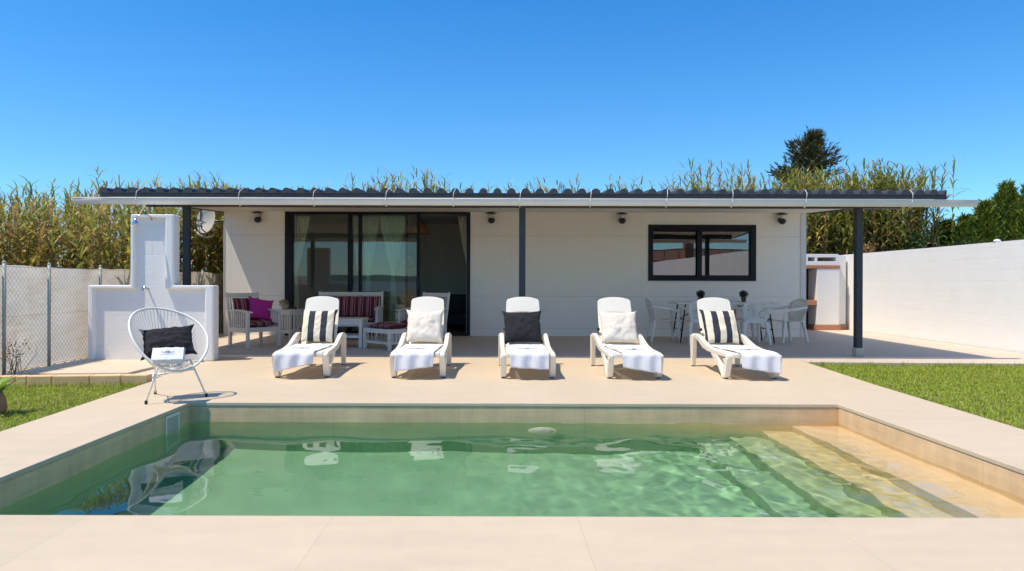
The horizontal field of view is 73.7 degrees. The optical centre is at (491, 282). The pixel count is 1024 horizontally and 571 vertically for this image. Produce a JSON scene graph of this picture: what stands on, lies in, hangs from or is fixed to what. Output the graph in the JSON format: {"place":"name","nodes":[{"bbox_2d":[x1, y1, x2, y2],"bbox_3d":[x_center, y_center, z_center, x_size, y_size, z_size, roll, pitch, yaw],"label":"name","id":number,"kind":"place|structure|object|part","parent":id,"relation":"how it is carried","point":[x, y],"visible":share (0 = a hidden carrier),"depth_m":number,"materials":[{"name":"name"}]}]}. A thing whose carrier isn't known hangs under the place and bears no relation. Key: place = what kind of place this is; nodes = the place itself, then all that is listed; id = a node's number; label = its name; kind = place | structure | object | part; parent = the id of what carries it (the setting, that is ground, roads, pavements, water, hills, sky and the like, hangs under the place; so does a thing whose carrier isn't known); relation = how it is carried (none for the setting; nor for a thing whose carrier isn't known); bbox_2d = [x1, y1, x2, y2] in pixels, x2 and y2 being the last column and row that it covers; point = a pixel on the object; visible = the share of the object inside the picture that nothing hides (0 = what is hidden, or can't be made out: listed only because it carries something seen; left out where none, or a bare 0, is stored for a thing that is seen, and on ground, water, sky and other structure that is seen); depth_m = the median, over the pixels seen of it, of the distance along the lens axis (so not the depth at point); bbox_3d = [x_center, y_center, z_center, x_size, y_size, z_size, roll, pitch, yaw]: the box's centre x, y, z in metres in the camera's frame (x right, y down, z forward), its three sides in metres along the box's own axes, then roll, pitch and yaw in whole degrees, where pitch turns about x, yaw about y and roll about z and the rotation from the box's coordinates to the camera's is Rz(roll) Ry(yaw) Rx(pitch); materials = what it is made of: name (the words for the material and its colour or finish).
{"place":"outdoors","nodes":[
{"label":"outdoors","id":0,"kind":"place"},
{"bbox_2d":[0,379,144,431],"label":"lawn ground","id":1,"kind":"structure","parent":0,"point":[47,402],"depth_m":6.85,"materials":[{"name":"green plant"}]},
{"bbox_2d":[0,375,32,414],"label":"garden plant","id":2,"kind":"object","parent":1,"relation":"on","point":[3,399],"visible":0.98,"depth_m":6.10,"materials":[{"name":"plant"}]},
{"bbox_2d":[0,358,203,379],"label":"planting bed ground","id":3,"kind":"structure","parent":0,"point":[150,371],"depth_m":9.05,"materials":[{"name":"beige gravel"}]},
{"bbox_2d":[0,335,36,374],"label":"dry vine","id":4,"kind":"object","parent":3,"relation":"on","point":[16,356],"visible":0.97,"depth_m":8.56,"materials":[{"name":"brown plant"}]},
{"bbox_2d":[27,360,169,374],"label":"shower slab","id":5,"kind":"structure","parent":3,"relation":"on","point":[94,367],"depth_m":8.93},
{"bbox_2d":[88,214,218,360],"bbox_3d":[-4.945,0.072,9.880,1.824,2.127,0.430,0,0,0],"label":"outdoor shower","id":6,"kind":"object","parent":5,"relation":"on","point":[155,242],"visible":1,"depth_m":9.95,"materials":[{"name":"white paint"}]},
{"bbox_2d":[0,332,222,373],"bbox_3d":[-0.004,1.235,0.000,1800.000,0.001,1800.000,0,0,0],"label":"ground","id":7,"kind":"structure","parent":0,"point":[51,363],"depth_m":10.26,"materials":[{"name":"soil"}]},
{"bbox_2d":[0,375,19,386],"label":"kerb stone","id":8,"kind":"object","parent":7,"relation":"on","point":[13,378],"visible":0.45,"depth_m":7.76,"materials":[{"name":"stone"}]},
{"bbox_2d":[16,375,30,385],"bbox_3d":[-5.363,1.139,7.824,0.112,0.150,0.119,0,0,0],"label":"kerb stone","id":9,"kind":"object","parent":7,"relation":"on","point":[21,377],"visible":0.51,"depth_m":7.77,"materials":[{"name":"stone"}]},
{"bbox_2d":[27,375,54,386],"bbox_3d":[-5.168,1.140,7.843,0.272,0.150,0.109,0,0,-6],"label":"kerb stone","id":10,"kind":"object","parent":7,"relation":"on","point":[41,379],"visible":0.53,"depth_m":7.79,"materials":[{"name":"stone"}]},
{"bbox_2d":[52,374,93,385],"bbox_3d":[-4.828,1.141,7.878,0.413,0.150,0.109,0,0,-6],"label":"kerb stone","id":11,"kind":"object","parent":7,"relation":"on","point":[74,379],"visible":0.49,"depth_m":7.83,"materials":[{"name":"stone"}]},
{"bbox_2d":[90,374,124,385],"bbox_3d":[-4.453,1.142,7.915,0.342,0.150,0.109,0,0,-6],"label":"kerb stone","id":12,"kind":"object","parent":7,"relation":"on","point":[98,379],"visible":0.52,"depth_m":7.86,"materials":[{"name":"stone"}]},
{"bbox_2d":[0,261,222,374],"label":"chain link fence","id":13,"kind":"object","parent":7,"relation":"on","point":[44,310],"visible":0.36,"depth_m":9.43,"materials":[{"name":"metal"}]},
{"bbox_2d":[122,374,151,385],"bbox_3d":[-4.133,1.143,7.947,0.302,0.150,0.109,0,0,-6],"label":"kerb stone","id":14,"kind":"object","parent":7,"relation":"on","point":[138,378],"visible":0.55,"depth_m":7.89,"materials":[{"name":"stone"}]},
{"bbox_2d":[0,166,327,332],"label":"reed thicket","id":15,"kind":"object","parent":7,"relation":"on","point":[33,237],"visible":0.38,"depth_m":13.10,"materials":[{"name":"green plant"}]},
{"bbox_2d":[324,158,786,192],"bbox_3d":[1.795,-1.225,20.287,13.936,4.922,3.731,0,0,0],"label":"reed thicket","id":16,"kind":"object","parent":7,"relation":"on","point":[693,184],"visible":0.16,"depth_m":19.64,"materials":[{"name":"green plant"}]},
{"bbox_2d":[765,125,846,190],"bbox_3d":[9.930,-1.882,21.844,2.746,6.331,2.594,0,0,-42],"label":"conifer tree","id":17,"kind":"object","parent":7,"relation":"on","point":[810,148],"visible":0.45,"depth_m":21.41,"materials":[{"name":"green plant"}]},
{"bbox_2d":[838,241,875,254],"bbox_3d":[9.612,0.094,17.927,0.923,2.376,0.855,0,0,0],"label":"shrub","id":18,"kind":"object","parent":7,"relation":"on","point":[868,247],"visible":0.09,"depth_m":17.73,"materials":[{"name":"green plant"}]},
{"bbox_2d":[768,154,968,260],"bbox_3d":[11.297,-1.093,19.521,7.610,4.715,4.235,0,0,0],"label":"reed thicket","id":19,"kind":"object","parent":7,"relation":"on","point":[832,232],"visible":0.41,"depth_m":18.37,"materials":[{"name":"green plant"}]},
{"bbox_2d":[877,225,945,251],"bbox_3d":[10.893,-0.102,17.874,1.949,2.781,1.878,0,0,40],"label":"shrub","id":20,"kind":"object","parent":7,"relation":"on","point":[908,244],"visible":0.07,"depth_m":17.50,"materials":[{"name":"green plant"}]},
{"bbox_2d":[845,239,1023,352],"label":"boundary wall","id":21,"kind":"structure","parent":7,"relation":"on","point":[970,295],"depth_m":13.31,"materials":[{"name":"white paint"}]},
{"bbox_2d":[926,218,956,247],"bbox_3d":[12.312,-0.257,18.557,1.510,3.087,1.552,0,0,0],"label":"cypress tree","id":22,"kind":"object","parent":7,"relation":"on","point":[947,232],"visible":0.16,"depth_m":18.36,"materials":[{"name":"green plant"}]},
{"bbox_2d":[933,233,985,246],"bbox_3d":[12.097,-0.026,17.654,1.544,2.635,1.520,0,0,-32],"label":"shrub","id":23,"kind":"object","parent":7,"relation":"on","point":[966,242],"visible":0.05,"depth_m":17.27,"materials":[{"name":"green plant"}]},
{"bbox_2d":[943,212,987,245],"bbox_3d":[12.445,-0.299,18.042,1.485,3.172,1.491,0,0,0],"label":"cypress tree","id":24,"kind":"object","parent":7,"relation":"on","point":[965,228],"visible":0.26,"depth_m":17.86,"materials":[{"name":"green plant"}]},
{"bbox_2d":[971,198,1008,242],"bbox_3d":[13.017,-0.483,17.988,1.573,3.544,1.490,0,0,33],"label":"cypress tree","id":25,"kind":"object","parent":7,"relation":"on","point":[986,212],"visible":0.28,"depth_m":17.78,"materials":[{"name":"green plant"}]},
{"bbox_2d":[990,178,1023,240],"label":"cypress tree","id":26,"kind":"object","parent":7,"relation":"on","point":[1006,193],"visible":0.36,"depth_m":17.82,"materials":[{"name":"green plant"}]},
{"bbox_2d":[1002,183,1023,240],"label":"cypress tree","id":27,"kind":"object","parent":7,"relation":"on","point":[1020,205],"visible":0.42,"depth_m":17.51,"materials":[{"name":"green plant"}]},
{"bbox_2d":[279,299,288,309],"bbox_3d":[-4.177,0.429,13.666,0.207,0.217,0.192,0,0,-27],"label":"basket","id":28,"kind":"object","parent":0,"point":[284,306],"visible":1,"depth_m":13.62,"materials":[{"name":"wicker"}]},
{"bbox_2d":[380,297,415,321],"bbox_3d":[-2.452,0.758,17.778,1.000,0.750,0.484,0,0,0],"label":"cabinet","id":29,"kind":"object","parent":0,"point":[400,303],"visible":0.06,"depth_m":17.56,"materials":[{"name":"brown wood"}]},
{"bbox_3d":[-2.697,0.727,17.570,0.470,0.630,0.019,0,0,0],"label":"door","id":30,"kind":"part","parent":29,"relation":"part of","materials":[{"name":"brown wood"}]},
{"bbox_3d":[-2.207,0.728,17.570,0.470,0.630,0.019,0,0,0],"label":"door","id":31,"kind":"part","parent":29,"relation":"part of","materials":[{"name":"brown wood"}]},
{"bbox_2d":[438,294,465,324],"bbox_3d":[-0.702,0.718,17.010,1.860,0.840,1.020,0,0,0],"label":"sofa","id":32,"kind":"object","parent":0,"point":[457,310],"visible":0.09,"depth_m":17.30,"materials":[{"name":"fabric"}]},
{"bbox_2d":[0,357,1023,570],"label":"deck","id":33,"kind":"structure","parent":0,"point":[240,543],"depth_m":3.27,"materials":[{"name":"tile"}]},
{"bbox_2d":[128,307,208,404],"bbox_3d":[-3.168,0.694,6.711,0.701,0.893,0.633,0,0,-7],"label":"string chair","id":34,"kind":"object","parent":33,"relation":"on","point":[169,367],"visible":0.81,"depth_m":6.74,"materials":[{"name":"white plastic"}]},
{"bbox_2d":[139,324,196,360],"bbox_3d":[-3.207,0.586,6.761,0.510,0.390,0.187,-5,-40,-26],"label":"pillow","id":35,"kind":"object","parent":34,"relation":"on","point":[172,337],"visible":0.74,"depth_m":6.72,"materials":[{"name":"black fabric"}]},
{"bbox_2d":[151,347,184,363],"bbox_3d":[-3.059,0.688,6.455,0.280,0.074,0.175,0,38,-20],"label":"folded towel","id":36,"kind":"object","parent":34,"relation":"on","point":[169,355],"visible":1,"depth_m":6.42,"materials":[{"name":"white fabric"}]},
{"bbox_2d":[272,296,346,376],"bbox_3d":[-2.329,0.667,8.847,0.676,0.952,1.497,0,0,-4],"label":"sun lounger","id":37,"kind":"object","parent":33,"relation":"on","point":[322,303],"visible":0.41,"depth_m":9.29,"materials":[{"name":"white plastic"}]},
{"bbox_2d":[273,343,333,371],"bbox_3d":[-2.324,0.923,8.547,0.497,0.257,1.083,0,0,-1],"label":"towel","id":38,"kind":"object","parent":37,"relation":"on","point":[294,356],"visible":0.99,"depth_m":8.04,"materials":[{"name":"white fabric"}]},
{"bbox_2d":[298,309,337,342],"bbox_3d":[-2.355,0.590,9.263,0.493,0.505,0.166,0,-27,-4],"label":"pillow","id":39,"kind":"object","parent":37,"relation":"on","point":[318,325],"visible":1,"depth_m":9.19,"materials":[{"name":"white fabric"}]},
{"bbox_2d":[390,297,451,377],"bbox_3d":[-0.895,0.671,8.848,0.676,0.952,1.497,0,0,-1],"label":"sun lounger","id":40,"kind":"object","parent":33,"relation":"on","point":[443,353],"visible":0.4,"depth_m":9.28,"materials":[{"name":"white plastic"}]},
{"bbox_2d":[394,344,443,371],"bbox_3d":[-0.895,0.923,8.549,0.520,0.246,1.057,0,0,-1],"label":"towel","id":41,"kind":"object","parent":40,"relation":"on","point":[411,356],"visible":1,"depth_m":8.05,"materials":[{"name":"white fabric"}]},
{"bbox_2d":[405,309,443,342],"bbox_3d":[-0.914,0.593,9.262,0.524,0.505,0.177,0,-27,-1],"label":"pillow","id":42,"kind":"object","parent":40,"relation":"on","point":[424,326],"visible":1,"depth_m":9.19,"materials":[{"name":"beige fabric"}]},
{"bbox_2d":[0,406,1023,509],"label":"pool basin","id":43,"kind":"object","parent":33,"relation":"in","point":[23,486],"visible":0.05,"depth_m":6.52,"materials":[{"name":"beige tile"}]},
{"bbox_2d":[165,411,179,433],"bbox_3d":[-2.877,1.312,6.150,0.011,0.260,0.260,0,0,0],"label":"pool skimmer","id":44,"kind":"object","parent":43,"relation":"attached to","point":[172,421],"visible":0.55,"depth_m":6.15,"materials":[{"name":"white plastic"}]},
{"bbox_2d":[0,422,1023,517],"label":"pool water","id":45,"kind":"structure","parent":43,"relation":"in","point":[693,469],"depth_m":4.75,"materials":[{"name":"green liquid"}]},
{"bbox_2d":[498,297,555,377],"bbox_3d":[0.430,0.675,8.839,0.676,0.952,1.497,0,0,0],"label":"sun lounger","id":46,"kind":"object","parent":33,"relation":"on","point":[522,304],"visible":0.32,"depth_m":9.23,"materials":[{"name":"white plastic"}]},
{"bbox_2d":[502,310,542,343],"bbox_3d":[0.413,0.601,9.249,0.544,0.493,0.171,-1,-27,-1],"label":"pillow","id":47,"kind":"object","parent":46,"relation":"on","point":[522,326],"visible":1,"depth_m":9.19,"materials":[{"name":"black fabric"}]},
{"bbox_2d":[505,344,548,369],"bbox_3d":[0.425,0.913,8.535,0.500,0.221,1.051,0,0,0],"label":"towel","id":48,"kind":"object","parent":46,"relation":"on","point":[531,356],"visible":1,"depth_m":8.04,"materials":[{"name":"white fabric"}]},
{"bbox_2d":[590,297,663,378],"bbox_3d":[1.709,0.679,8.839,0.676,0.952,1.497,0,0,0],"label":"sun lounger","id":49,"kind":"object","parent":33,"relation":"on","point":[615,304],"visible":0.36,"depth_m":9.29,"materials":[{"name":"white plastic"}]},
{"bbox_2d":[598,311,639,343],"bbox_3d":[1.718,0.605,9.247,0.532,0.495,0.176,0,-27,0],"label":"pillow","id":50,"kind":"object","parent":49,"relation":"on","point":[617,327],"visible":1,"depth_m":9.18,"materials":[{"name":"beige fabric"}]},
{"bbox_2d":[604,344,661,373],"bbox_3d":[1.730,0.939,8.535,0.532,0.264,1.050,0,0,0],"label":"towel","id":51,"kind":"object","parent":49,"relation":"on","point":[639,357],"visible":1,"depth_m":8.04,"materials":[{"name":"white fabric"}]},
{"bbox_2d":[690,297,781,378],"bbox_3d":[3.107,0.683,8.838,0.676,0.952,1.497,0,0,-1],"label":"sun lounger","id":52,"kind":"object","parent":33,"relation":"on","point":[714,304],"visible":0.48,"depth_m":9.23,"materials":[{"name":"white plastic"}]},
{"bbox_2d":[699,309,742,344],"bbox_3d":[3.101,0.595,9.253,0.523,0.526,0.179,0,-27,-1],"label":"pillow","id":53,"kind":"object","parent":52,"relation":"on","point":[720,326],"visible":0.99,"depth_m":9.19,"materials":[{"name":"white fabric"}]},
{"bbox_2d":[711,345,780,373],"bbox_3d":[3.129,0.942,8.538,0.525,0.259,1.058,0,0,-1],"label":"towel","id":54,"kind":"object","parent":52,"relation":"on","point":[753,358],"visible":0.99,"depth_m":8.04,"materials":[{"name":"white fabric"}]},
{"bbox_2d":[0,0,1023,269],"label":"sky","id":55,"kind":"structure","parent":0,"point":[278,94],"materials":[{"name":"blue"}]},
{"bbox_2d":[73,187,978,355],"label":"house","id":56,"kind":"structure","parent":0,"point":[567,258],"depth_m":14.70,"materials":[{"name":"paint"}]},
{"bbox_2d":[194,210,223,237],"bbox_3d":[-6.144,-1.322,14.794,0.771,0.707,0.532,0,0,0],"label":"satellite dish","id":57,"kind":"object","parent":56,"relation":"attached to","point":[206,220],"visible":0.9,"depth_m":14.91,"materials":[{"name":"paint"}]},
{"bbox_2d":[252,211,262,222],"bbox_3d":[-5.018,-1.399,14.583,0.240,0.242,0.246,0,0,0],"label":"wall lamp","id":58,"kind":"object","parent":56,"relation":"attached to","point":[257,218],"visible":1,"depth_m":14.54,"materials":[{"name":"metal"}]},
{"bbox_2d":[295,216,309,308],"bbox_3d":[-4.171,-0.178,14.958,0.378,2.571,0.064,0,0,0],"label":"curtain","id":59,"kind":"object","parent":56,"relation":"hanging from","point":[301,225],"visible":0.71,"depth_m":14.94,"materials":[{"name":"white fabric"}]},
{"bbox_2d":[352,216,357,330],"bbox_3d":[-2.976,-0.174,15.008,0.216,2.570,0.064,0,0,0],"label":"curtain","id":60,"kind":"object","parent":56,"relation":"hanging from","point":[355,225],"visible":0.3,"depth_m":14.99,"materials":[{"name":"white fabric"}]},
{"bbox_2d":[362,216,378,327],"bbox_3d":[-2.686,-0.173,15.058,0.410,2.570,0.064,0,0,0],"label":"curtain","id":61,"kind":"object","parent":56,"relation":"hanging from","point":[369,227],"visible":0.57,"depth_m":15.04,"materials":[{"name":"fabric"}]},
{"bbox_2d":[284,211,469,335],"bbox_3d":[-2.464,-0.228,14.753,3.986,2.734,0.175,0,0,0],"label":"sliding door","id":62,"kind":"structure","parent":56,"relation":"in","point":[289,215],"depth_m":14.69,"materials":[{"name":"black metal"}]},
{"bbox_2d":[379,216,404,322],"bbox_3d":[-2.181,-0.172,14.958,0.605,2.571,0.064,0,0,0],"label":"curtain","id":63,"kind":"object","parent":56,"relation":"hanging from","point":[392,228],"visible":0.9,"depth_m":14.95,"materials":[{"name":"fabric"}]},
{"bbox_2d":[402,253,415,267],"bbox_3d":[-2.198,-0.577,18.035,0.390,0.389,0.050,0,0,0],"label":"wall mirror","id":64,"kind":"object","parent":56,"relation":"attached to","point":[411,260],"depth_m":18.03,"materials":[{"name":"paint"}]},
{"bbox_2d":[408,220,429,234],"bbox_3d":[-1.716,-1.345,15.900,0.540,0.420,0.540,0,0,0],"label":"pendant lamp","id":65,"kind":"object","parent":56,"relation":"hanging from","point":[412,229],"visible":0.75,"depth_m":15.74,"materials":[{"name":"wicker"}]},
{"bbox_2d":[458,216,466,333],"bbox_3d":[-0.621,-0.167,14.958,0.250,2.570,0.064,0,0,0],"label":"curtain","id":66,"kind":"object","parent":56,"relation":"hanging from","point":[463,224],"visible":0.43,"depth_m":14.93,"materials":[{"name":"fabric"}]},
{"bbox_2d":[486,212,495,223],"bbox_3d":[-0.023,-1.384,14.583,0.240,0.242,0.246,0,0,0],"label":"wall lamp","id":67,"kind":"object","parent":56,"relation":"attached to","point":[491,219],"visible":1,"depth_m":14.55,"materials":[{"name":"metal"}]},
{"bbox_2d":[617,213,626,223],"bbox_3d":[2.775,-1.375,14.583,0.240,0.242,0.246,0,0,0],"label":"wall lamp","id":68,"kind":"object","parent":56,"relation":"attached to","point":[622,219],"visible":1,"depth_m":14.55,"materials":[{"name":"metal"}]},
{"bbox_2d":[648,225,756,281],"bbox_3d":[4.522,-0.630,14.742,2.336,1.230,0.155,0,0,0],"label":"window","id":69,"kind":"structure","parent":56,"relation":"in","point":[751,229],"depth_m":14.68,"materials":[{"name":"black metal"}]},
{"bbox_2d":[777,213,787,223],"bbox_3d":[6.196,-1.365,14.583,0.240,0.242,0.246,0,0,0],"label":"wall lamp","id":70,"kind":"object","parent":56,"relation":"attached to","point":[781,220],"visible":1,"depth_m":14.55,"materials":[{"name":"metal"}]},
{"bbox_2d":[218,329,1023,366],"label":"terrace","id":71,"kind":"structure","parent":0,"point":[832,346],"depth_m":11.83,"materials":[{"name":"concrete"}]},
{"bbox_2d":[225,292,282,347],"bbox_3d":[-4.286,0.656,12.279,0.771,0.963,0.710,0,0,38],"label":"armchair","id":72,"kind":"object","parent":71,"relation":"on","point":[240,320],"visible":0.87,"depth_m":12.18,"materials":[{"name":"white paint"}]},
{"bbox_2d":[248,296,273,320],"bbox_3d":[-4.223,0.486,12.454,0.480,0.460,0.168,13,-32,-34],"label":"pillow","id":73,"kind":"object","parent":72,"relation":"on","point":[258,308],"visible":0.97,"depth_m":12.39,"materials":[{"name":"fabric"}]},
{"bbox_2d":[278,309,304,339],"bbox_3d":[-4.022,0.838,13.750,0.420,0.600,0.420,0,0,38],"label":"side table","id":74,"kind":"object","parent":71,"relation":"on","point":[286,320],"visible":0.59,"depth_m":13.62,"materials":[{"name":"white paint"}]},
{"bbox_2d":[319,291,383,338],"bbox_3d":[-2.932,0.660,13.831,1.390,0.963,0.791,0,0,0],"label":"bench","id":75,"kind":"object","parent":71,"relation":"on","point":[364,304],"visible":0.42,"depth_m":14.02,"materials":[{"name":"white paint"}]},
{"bbox_2d":[336,317,368,347],"bbox_3d":[-2.723,0.889,12.250,0.920,0.505,0.600,0,0,0],"label":"coffee table","id":76,"kind":"object","parent":71,"relation":"on","point":[359,321],"visible":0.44,"depth_m":11.99,"materials":[{"name":"white paint"}]},
{"bbox_2d":[363,322,408,350],"bbox_3d":[-1.803,0.915,11.885,0.710,0.459,0.550,0,0,42],"label":"footstool","id":77,"kind":"object","parent":71,"relation":"on","point":[394,329],"visible":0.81,"depth_m":11.70,"materials":[{"name":"white paint"}]},
{"bbox_2d":[395,292,449,341],"bbox_3d":[-1.314,0.665,13.075,0.730,0.963,0.791,0,0,36],"label":"armchair","id":78,"kind":"object","parent":71,"relation":"on","point":[439,295],"visible":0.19,"depth_m":13.12,"materials":[{"name":"white paint"}]},
{"bbox_2d":[645,298,680,342],"bbox_3d":[3.333,0.736,13.420,0.630,0.852,0.619,0,0,0],"label":"plastic chair","id":79,"kind":"object","parent":71,"relation":"on","point":[650,306],"visible":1,"depth_m":13.23,"materials":[{"name":"white plastic"}]},
{"bbox_2d":[680,300,698,344],"bbox_3d":[3.928,0.738,12.955,0.619,0.852,0.630,0,0,0],"label":"plastic chair","id":80,"kind":"object","parent":71,"relation":"on","point":[691,308],"visible":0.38,"depth_m":12.74,"materials":[{"name":"white plastic"}]},
{"bbox_2d":[667,301,779,342],"bbox_3d":[4.518,0.772,13.400,1.960,0.787,0.760,0,0,0],"label":"folding table","id":81,"kind":"object","parent":71,"relation":"on","point":[737,303],"visible":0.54,"depth_m":13.11,"materials":[{"name":"white plastic"}]},
{"bbox_2d":[696,290,704,299],"bbox_3d":[4.077,0.256,13.346,0.186,0.242,0.190,0,0,0],"label":"potted plant","id":82,"kind":"object","parent":81,"relation":"on","point":[700,294],"visible":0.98,"depth_m":13.31,"materials":[{"name":"green plant"}]},
{"bbox_2d":[739,290,747,301],"bbox_3d":[4.918,0.256,13.350,0.185,0.247,0.175,0,0,0],"label":"potted plant","id":83,"kind":"object","parent":81,"relation":"on","point":[743,294],"visible":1,"depth_m":13.31,"materials":[{"name":"green plant"}]},
{"bbox_2d":[724,298,754,339],"bbox_3d":[5.037,0.741,14.125,0.619,0.852,0.630,0,0,-2],"label":"plastic chair","id":84,"kind":"object","parent":71,"relation":"on","point":[739,317],"visible":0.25,"depth_m":14.32,"materials":[{"name":"white plastic"}]},
{"bbox_2d":[732,300,771,344],"bbox_3d":[4.919,0.741,12.925,0.619,0.852,0.630,0,0,-2],"label":"plastic chair","id":85,"kind":"object","parent":71,"relation":"on","point":[757,319],"visible":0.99,"depth_m":12.70,"materials":[{"name":"white plastic"}]},
{"bbox_2d":[765,299,808,343],"bbox_3d":[5.762,0.743,13.306,0.630,0.852,0.620,0,0,-14],"label":"plastic chair","id":86,"kind":"object","parent":71,"relation":"on","point":[796,318],"visible":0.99,"depth_m":13.29,"materials":[{"name":"white plastic"}]},
{"bbox_2d":[737,253,846,329],"bbox_3d":[7.574,0.223,17.227,2.550,1.900,0.785,0,0,0],"label":"barbecue","id":87,"kind":"object","parent":71,"relation":"on","point":[826,289],"visible":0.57,"depth_m":16.87,"materials":[{"name":"paint"}]},
{"bbox_2d":[810,359,1023,429],"bbox_3d":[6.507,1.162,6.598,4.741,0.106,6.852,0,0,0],"label":"grass","id":88,"kind":"structure","parent":0,"point":[957,385],"depth_m":8.18,"materials":[{"name":"green plant"}]}
]}

